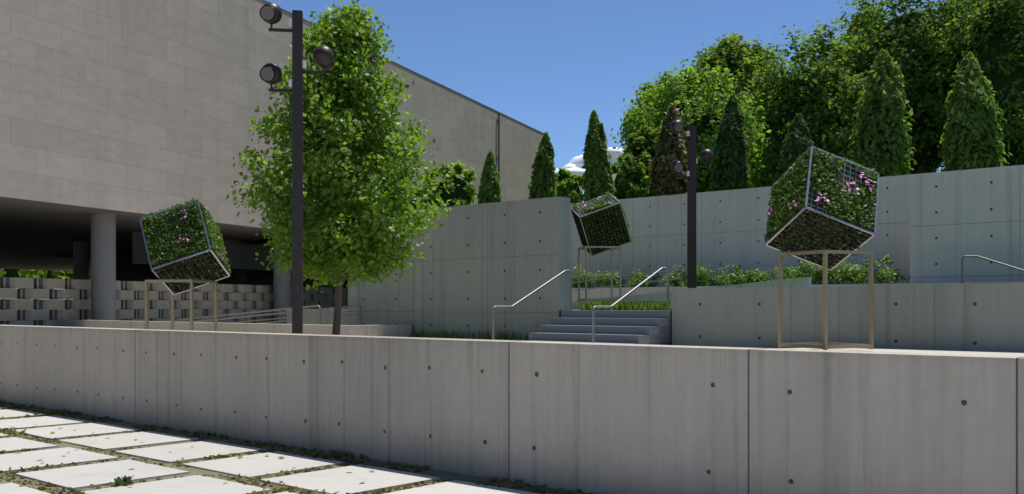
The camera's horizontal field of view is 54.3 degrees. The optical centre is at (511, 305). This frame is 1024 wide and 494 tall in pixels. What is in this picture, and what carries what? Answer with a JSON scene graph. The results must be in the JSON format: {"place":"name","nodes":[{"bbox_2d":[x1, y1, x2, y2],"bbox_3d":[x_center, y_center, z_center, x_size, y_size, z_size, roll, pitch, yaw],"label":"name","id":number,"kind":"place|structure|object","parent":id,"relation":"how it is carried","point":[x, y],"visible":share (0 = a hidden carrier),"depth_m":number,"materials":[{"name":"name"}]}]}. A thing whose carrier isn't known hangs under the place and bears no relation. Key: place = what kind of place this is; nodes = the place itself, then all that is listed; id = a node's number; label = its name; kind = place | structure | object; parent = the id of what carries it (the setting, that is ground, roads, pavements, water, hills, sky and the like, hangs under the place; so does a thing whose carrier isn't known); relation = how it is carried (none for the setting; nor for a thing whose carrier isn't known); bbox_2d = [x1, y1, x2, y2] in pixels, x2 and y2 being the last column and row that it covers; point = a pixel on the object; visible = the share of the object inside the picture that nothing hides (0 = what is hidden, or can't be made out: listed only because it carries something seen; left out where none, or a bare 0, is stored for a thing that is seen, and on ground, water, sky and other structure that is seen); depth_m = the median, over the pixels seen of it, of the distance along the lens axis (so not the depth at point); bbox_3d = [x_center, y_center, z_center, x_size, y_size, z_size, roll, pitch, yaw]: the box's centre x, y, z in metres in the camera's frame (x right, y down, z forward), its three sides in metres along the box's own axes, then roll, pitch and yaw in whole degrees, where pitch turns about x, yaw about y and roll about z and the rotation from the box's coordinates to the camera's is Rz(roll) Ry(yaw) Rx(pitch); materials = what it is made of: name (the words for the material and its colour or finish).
{"place":"outdoors","nodes":[
{"label":"outdoors","id":0,"kind":"place"},
{"bbox_2d":[0,269,72,288],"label":"hedge","id":1,"kind":"object","parent":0,"point":[29,273],"depth_m":93.35,"materials":[{"name":"green plant"}]},
{"bbox_2d":[64,270,90,279],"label":"tree","id":2,"kind":"object","parent":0,"point":[66,274],"depth_m":96.17,"materials":[{"name":"green plant"}]},
{"bbox_2d":[48,243,272,258],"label":"hill","id":3,"kind":"structure","parent":0,"point":[90,256],"depth_m":58.50,"materials":[{"name":"green plant"}]},
{"bbox_2d":[0,0,543,270],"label":"museum building","id":4,"kind":"structure","parent":3,"relation":"on","point":[129,113],"depth_m":33.71,"materials":[{"name":"stone"}]},
{"bbox_2d":[497,113,499,193],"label":"downpipe","id":5,"kind":"object","parent":4,"relation":"attached to","point":[498,120],"visible":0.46,"depth_m":60.82,"materials":[{"name":"grey metal"}]},
{"bbox_2d":[406,187,424,209],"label":"tree","id":6,"kind":"object","parent":3,"relation":"on","point":[418,193],"depth_m":49.81,"materials":[{"name":"green plant"}]},
{"bbox_2d":[419,160,478,208],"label":"tree","id":7,"kind":"object","parent":3,"relation":"on","point":[468,175],"depth_m":45.72,"materials":[{"name":"green plant"}]},
{"bbox_2d":[477,150,502,203],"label":"conifer","id":8,"kind":"object","parent":3,"relation":"on","point":[485,193],"depth_m":41.19,"materials":[{"name":"green plant"}]},
{"bbox_2d":[527,131,557,198],"bbox_3d":[1.238,-4.921,39.376,1.353,3.943,1.308,0,0,0],"label":"conifer","id":9,"kind":"object","parent":3,"relation":"on","point":[541,180],"depth_m":39.08,"materials":[{"name":"green plant"}]},
{"bbox_2d":[555,168,584,203],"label":"tree","id":10,"kind":"object","parent":3,"relation":"on","point":[561,175],"depth_m":43.54,"materials":[{"name":"green plant"}]},
{"bbox_2d":[581,109,615,200],"bbox_3d":[3.261,-5.186,37.577,1.397,4.471,1.471,0,0,0],"label":"conifer","id":11,"kind":"object","parent":3,"relation":"on","point":[592,176],"depth_m":37.28,"materials":[{"name":"green plant"}]},
{"bbox_2d":[611,154,650,198],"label":"tree","id":12,"kind":"object","parent":3,"relation":"on","point":[630,170],"depth_m":45.36,"materials":[{"name":"green plant"}]},
{"bbox_2d":[616,122,660,196],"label":"forest tree","id":13,"kind":"object","parent":3,"relation":"on","point":[644,138],"depth_m":47.45,"materials":[{"name":"green plant"}]},
{"bbox_2d":[620,70,686,143],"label":"forest tree","id":14,"kind":"object","parent":3,"relation":"on","point":[651,85],"depth_m":84.65,"materials":[{"name":"green plant"}]},
{"bbox_2d":[645,104,686,196],"bbox_3d":[5.621,-5.111,35.688,1.725,4.321,1.620,0,0,0],"label":"conifer","id":15,"kind":"object","parent":3,"relation":"on","point":[678,186],"depth_m":35.35,"materials":[{"name":"green plant"}]},
{"bbox_2d":[607,59,772,192],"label":"forest tree","id":16,"kind":"object","parent":3,"relation":"on","point":[639,116],"depth_m":50.81,"materials":[{"name":"green plant"}]},
{"bbox_2d":[709,93,751,191],"bbox_3d":[7.460,-5.098,34.003,1.506,4.316,1.488,0,0,0],"label":"conifer","id":17,"kind":"object","parent":3,"relation":"on","point":[736,146],"depth_m":33.71,"materials":[{"name":"green plant"}]},
{"bbox_2d":[681,32,789,102],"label":"forest tree","id":18,"kind":"object","parent":3,"relation":"on","point":[729,52],"depth_m":78.05,"materials":[{"name":"green plant"}]},
{"bbox_2d":[718,52,778,186],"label":"forest tree","id":19,"kind":"object","parent":3,"relation":"on","point":[748,68],"depth_m":61.67,"materials":[{"name":"green plant"}]},
{"bbox_2d":[775,113,813,178],"bbox_3d":[9.260,-4.624,32.382,1.601,3.348,1.468,0,0,0],"label":"conifer","id":20,"kind":"object","parent":3,"relation":"on","point":[791,151],"depth_m":32.16,"materials":[{"name":"green plant"}]},
{"bbox_2d":[570,165,1023,287],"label":"back wall","id":21,"kind":"structure","parent":3,"relation":"on","point":[731,225],"depth_m":29.09,"materials":[{"name":"concrete"}]},
{"bbox_2d":[815,8,885,158],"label":"forest tree","id":22,"kind":"object","parent":3,"relation":"on","point":[855,68],"depth_m":68.51,"materials":[{"name":"green plant"}]},
{"bbox_2d":[847,48,916,176],"bbox_3d":[11.303,-5.421,30.463,2.150,4.941,2.107,0,0,0],"label":"conifer","id":23,"kind":"object","parent":3,"relation":"on","point":[890,92],"depth_m":30.04,"materials":[{"name":"green plant"}]},
{"bbox_2d":[829,0,999,174],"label":"forest tree","id":24,"kind":"object","parent":3,"relation":"on","point":[907,55],"depth_m":56.29,"materials":[{"name":"green plant"}]},
{"bbox_2d":[906,0,1019,23],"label":"forest tree","id":25,"kind":"object","parent":3,"relation":"on","point":[924,10],"depth_m":74.11,"materials":[{"name":"green plant"}]},
{"bbox_2d":[939,51,1012,171],"bbox_3d":[13.241,-5.141,28.781,1.890,4.383,2.094,0,0,0],"label":"conifer","id":26,"kind":"object","parent":3,"relation":"on","point":[961,112],"depth_m":28.28,"materials":[{"name":"green plant"}]},
{"bbox_2d":[0,399,604,493],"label":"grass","id":27,"kind":"structure","parent":0,"point":[443,475],"depth_m":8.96,"materials":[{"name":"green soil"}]},
{"bbox_2d":[17,414,450,490],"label":"fallen leaves","id":28,"kind":"object","parent":27,"relation":"on","point":[280,457],"visible":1,"depth_m":9.68,"materials":[{"name":"plant"}]},
{"bbox_2d":[0,407,537,493],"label":"paving slabs","id":29,"kind":"structure","parent":27,"relation":"on","point":[346,479],"depth_m":9.15,"materials":[{"name":"white concrete"}]},
{"bbox_2d":[114,475,133,485],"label":"joint weeds","id":30,"kind":"object","parent":29,"relation":"on","point":[125,481],"visible":0.92,"depth_m":8.25,"materials":[{"name":"green plant"}]},
{"bbox_2d":[0,403,570,493],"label":"joint grass","id":31,"kind":"structure","parent":27,"relation":"on","point":[8,431],"depth_m":9.15,"materials":[{"name":"green plant"}]},
{"bbox_2d":[408,329,535,340],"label":"grass","id":32,"kind":"structure","parent":0,"point":[480,336],"depth_m":22.44,"materials":[{"name":"green plant"}]},
{"bbox_2d":[65,0,1013,299],"label":"sky","id":33,"kind":"structure","parent":0,"point":[544,65],"materials":[{"name":"blue"}]},
{"bbox_2d":[554,147,623,190],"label":"cloud","id":34,"kind":"structure","parent":0,"point":[575,164],"depth_m":869.55,"materials":[{"name":"white"}]},
{"bbox_2d":[578,246,620,301],"bbox_3d":[2.405,-0.860,27.500,1.131,1.500,1.131,0,0,0],"label":"sculpture stand","id":35,"kind":"object","parent":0,"point":[585,249],"visible":0.82,"depth_m":27.07,"materials":[{"name":"beige metal"}]},
{"bbox_2d":[570,193,631,256],"bbox_3d":[2.449,-2.235,27.503,1.652,1.819,1.563,0,0,0],"label":"cube frame","id":36,"kind":"object","parent":35,"relation":"on","point":[581,213],"depth_m":27.06,"materials":[{"name":"grey metal"}]},
{"bbox_2d":[571,205,629,254],"bbox_3d":[2.436,-2.050,27.480,1.596,1.376,1.504,0,0,0],"label":"cube planter foliage","id":37,"kind":"object","parent":36,"relation":"in","point":[598,238],"visible":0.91,"depth_m":26.97,"materials":[{"name":"green plant"}]},
{"bbox_2d":[573,191,631,238],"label":"cube planter plants","id":38,"kind":"object","parent":36,"relation":"in","point":[600,203],"visible":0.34,"depth_m":27.05,"materials":[{"name":"green plant"}]},
{"bbox_2d":[572,269,681,294],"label":"ramp rails","id":39,"kind":"object","parent":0,"point":[631,280],"visible":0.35,"depth_m":27.69,"materials":[{"name":"metal"}]},
{"bbox_2d":[778,347,1023,355],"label":"coping","id":40,"kind":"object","parent":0,"point":[942,351],"depth_m":15.18,"materials":[{"name":"white concrete"}]},
{"bbox_2d":[145,279,216,330],"bbox_3d":[-6.521,0.250,19.700,1.000,1.500,1.000,0,0,11],"label":"sculpture stand","id":41,"kind":"object","parent":40,"relation":"on","point":[191,281],"visible":0.52,"depth_m":19.31,"materials":[{"name":"metal"}]},
{"bbox_2d":[139,199,229,294],"bbox_3d":[-6.438,-1.138,19.700,1.586,1.872,1.649,0,0,0],"label":"cube frame","id":42,"kind":"object","parent":41,"relation":"on","point":[209,246],"depth_m":19.28,"materials":[{"name":"grey metal"}]},
{"bbox_2d":[142,223,227,292],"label":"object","id":43,"kind":"object","parent":42,"relation":"attached to","point":[189,270],"visible":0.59,"depth_m":19.39,"materials":[{"name":"green plant"}]},
{"bbox_2d":[142,198,230,273],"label":"cube plants","id":44,"kind":"object","parent":42,"relation":"on","point":[216,243],"visible":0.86,"depth_m":19.18,"materials":[{"name":"green plant"}]},
{"bbox_2d":[17,319,411,336],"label":"low wall","id":45,"kind":"structure","parent":40,"relation":"on","point":[398,330],"depth_m":24.89,"materials":[{"name":"concrete"}]},
{"bbox_2d":[260,2,333,333],"bbox_3d":[-3.139,-1.834,14.600,1.076,5.167,0.367,0,0,-13],"label":"lamp post","id":46,"kind":"object","parent":40,"relation":"on","point":[271,15],"visible":0.97,"depth_m":14.53,"materials":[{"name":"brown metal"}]},
{"bbox_2d":[287,309,347,324],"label":"lawn side wall","id":47,"kind":"structure","parent":40,"relation":"on","point":[329,321],"depth_m":26.19,"materials":[{"name":"concrete"}]},
{"bbox_2d":[226,0,451,334],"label":"tree","id":48,"kind":"object","parent":40,"relation":"on","point":[348,29],"depth_m":16.98,"materials":[{"name":"green plant"}]},
{"bbox_2d":[348,196,569,339],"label":"wall","id":49,"kind":"structure","parent":40,"relation":"on","point":[477,264],"depth_m":22.41,"materials":[{"name":"concrete"}]},
{"bbox_2d":[522,310,671,344],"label":"stairs","id":50,"kind":"structure","parent":40,"relation":"on","point":[651,327],"depth_m":19.40,"materials":[{"name":"concrete"}]},
{"bbox_2d":[492,267,668,342],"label":"stair handrails","id":51,"kind":"object","parent":50,"relation":"on","point":[621,298],"visible":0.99,"depth_m":19.34,"materials":[{"name":"silver metal"}]},
{"bbox_2d":[572,277,811,308],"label":"ramp wall","id":52,"kind":"structure","parent":40,"relation":"on","point":[793,282],"depth_m":25.67,"materials":[{"name":"grey concrete"}]},
{"bbox_2d":[778,250,873,349],"bbox_3d":[4.867,-0.080,15.500,1.000,1.500,1.000,0,0,-28],"label":"sculpture stand","id":53,"kind":"object","parent":40,"relation":"on","point":[825,344],"visible":0.91,"depth_m":15.28,"materials":[{"name":"metal"}]},
{"bbox_2d":[764,146,878,270],"bbox_3d":[4.809,-1.494,15.500,1.705,1.888,1.766,0,0,0],"label":"cube frame","id":54,"kind":"object","parent":53,"relation":"on","point":[847,174],"depth_m":15.09,"materials":[{"name":"grey metal"}]},
{"bbox_2d":[764,145,878,240],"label":"plants","id":55,"kind":"object","parent":54,"relation":"on","point":[779,217],"visible":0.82,"depth_m":15.05,"materials":[{"name":"green plant"}]},
{"bbox_2d":[769,205,874,268],"bbox_3d":[4.824,-1.285,15.519,1.580,1.429,1.571,0,0,-10],"label":"cube planter foliage","id":56,"kind":"object","parent":54,"relation":"attached to","point":[832,240],"visible":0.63,"depth_m":15.14,"materials":[{"name":"green plant"}]},
{"bbox_2d":[672,284,1023,351],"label":"retaining wall","id":57,"kind":"structure","parent":40,"relation":"on","point":[980,317],"depth_m":16.69,"materials":[{"name":"concrete"}]},
{"label":"planter soil","id":58,"kind":"structure","parent":0,"visible":0},
{"bbox_2d":[570,263,602,287],"bbox_3d":[2.162,-0.827,31.284,1.404,0.984,1.256,0,0,0],"label":"shrub","id":59,"kind":"object","parent":58,"relation":"on","point":[582,278],"visible":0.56,"depth_m":31.13,"materials":[{"name":"green plant"}]},
{"bbox_2d":[592,270,627,287],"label":"shrub","id":60,"kind":"object","parent":58,"relation":"on","point":[605,282],"visible":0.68,"depth_m":30.43,"materials":[{"name":"green plant"}]},
{"bbox_2d":[625,268,660,286],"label":"shrub","id":61,"kind":"object","parent":58,"relation":"on","point":[640,278],"visible":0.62,"depth_m":29.62,"materials":[{"name":"green plant"}]},
{"bbox_2d":[660,264,686,286],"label":"shrub","id":62,"kind":"object","parent":58,"relation":"on","point":[677,282],"visible":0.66,"depth_m":28.86,"materials":[{"name":"green plant"}]},
{"bbox_2d":[684,264,720,286],"bbox_3d":[5.490,-0.752,28.360,1.222,0.912,0.991,0,0,22],"label":"shrub","id":63,"kind":"object","parent":58,"relation":"on","point":[703,279],"visible":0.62,"depth_m":28.19,"materials":[{"name":"green plant"}]},
{"bbox_2d":[715,264,750,285],"bbox_3d":[6.185,-0.784,27.713,1.131,0.909,1.223,0,0,0],"label":"shrub","id":64,"kind":"object","parent":58,"relation":"on","point":[731,278],"visible":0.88,"depth_m":27.58,"materials":[{"name":"green plant"}]},
{"bbox_2d":[736,268,774,283],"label":"shrub","id":65,"kind":"object","parent":58,"relation":"on","point":[761,277],"visible":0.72,"depth_m":26.97,"materials":[{"name":"green plant"}]},
{"bbox_2d":[774,260,810,279],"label":"shrub","id":66,"kind":"object","parent":58,"relation":"on","point":[792,273],"visible":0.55,"depth_m":26.44,"materials":[{"name":"green plant"}]},
{"bbox_2d":[572,282,1023,300],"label":"planter kerb","id":67,"kind":"structure","parent":58,"relation":"on","point":[598,293],"depth_m":28.25,"materials":[{"name":"concrete"}]},
{"bbox_2d":[802,261,844,284],"bbox_3d":[8.088,-0.792,25.963,1.192,0.996,1.150,0,0,32],"label":"shrub","id":68,"kind":"object","parent":58,"relation":"on","point":[816,277],"visible":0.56,"depth_m":25.96,"materials":[{"name":"green plant"}]},
{"bbox_2d":[829,257,878,283],"bbox_3d":[8.691,-0.796,25.362,1.217,0.950,1.339,0,0,31],"label":"shrub","id":69,"kind":"object","parent":58,"relation":"on","point":[855,273],"visible":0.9,"depth_m":25.16,"materials":[{"name":"green plant"}]},
{"bbox_2d":[862,254,909,283],"bbox_3d":[9.240,-0.814,25.014,1.083,0.957,1.320,0,0,-23],"label":"shrub","id":70,"kind":"object","parent":58,"relation":"on","point":[887,273],"visible":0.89,"depth_m":24.82,"materials":[{"name":"green plant"}]},
{"bbox_2d":[910,166,1023,282],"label":"slab wall","id":71,"kind":"structure","parent":58,"relation":"on","point":[955,217],"depth_m":23.16,"materials":[{"name":"concrete"}]},
{"bbox_2d":[961,255,1023,283],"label":"stair rail","id":72,"kind":"object","parent":58,"relation":"on","point":[985,259],"visible":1,"depth_m":22.22,"materials":[{"name":"silver metal"}]},
{"label":"undercroft floor","id":73,"kind":"structure","parent":0,"visible":0},
{"bbox_2d":[0,277,347,325],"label":"block screen wall","id":74,"kind":"structure","parent":73,"relation":"on","point":[43,302],"depth_m":35.33,"materials":[{"name":"concrete block"}]},
{"bbox_2d":[73,213,347,323],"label":"undercroft columns","id":75,"kind":"structure","parent":73,"relation":"on","point":[103,266],"depth_m":32.54,"materials":[{"name":"concrete"}]},
{"bbox_2d":[116,232,335,318],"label":"undercroft walls","id":76,"kind":"structure","parent":73,"relation":"on","point":[133,264],"depth_m":48.30,"materials":[{"name":"concrete"}]},
{"bbox_2d":[164,305,360,324],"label":"ramp handrails","id":77,"kind":"object","parent":73,"relation":"on","point":[280,313],"visible":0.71,"depth_m":25.93,"materials":[{"name":"silver metal"}]},
{"label":"ground","id":78,"kind":"structure","parent":0,"visible":0},
{"bbox_2d":[0,325,1023,493],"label":"wall","id":79,"kind":"structure","parent":78,"relation":"on","point":[601,418],"depth_m":8.03,"materials":[{"name":"concrete"}]},
{"bbox_2d":[742,19,870,187],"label":"forest tree","id":80,"kind":"object","parent":78,"relation":"on","point":[824,60],"depth_m":54.74,"materials":[{"name":"green plant"}]},
{"bbox_2d":[913,0,1023,165],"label":"forest tree","id":81,"kind":"object","parent":78,"relation":"on","point":[1009,130],"depth_m":51.15,"materials":[{"name":"green plant"}]},
{"label":"upper lawn","id":82,"kind":"structure","parent":0,"visible":0},
{"bbox_2d":[580,301,671,310],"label":"grass","id":83,"kind":"structure","parent":82,"relation":"on","point":[641,305],"depth_m":20.63,"materials":[{"name":"green plant"}]},
{"bbox_2d":[670,120,713,287],"bbox_3d":[3.967,-1.962,22.000,1.076,4.225,0.369,0,0,-25],"label":"lamp post","id":84,"kind":"object","parent":82,"relation":"on","point":[677,166],"visible":0.98,"depth_m":21.93,"materials":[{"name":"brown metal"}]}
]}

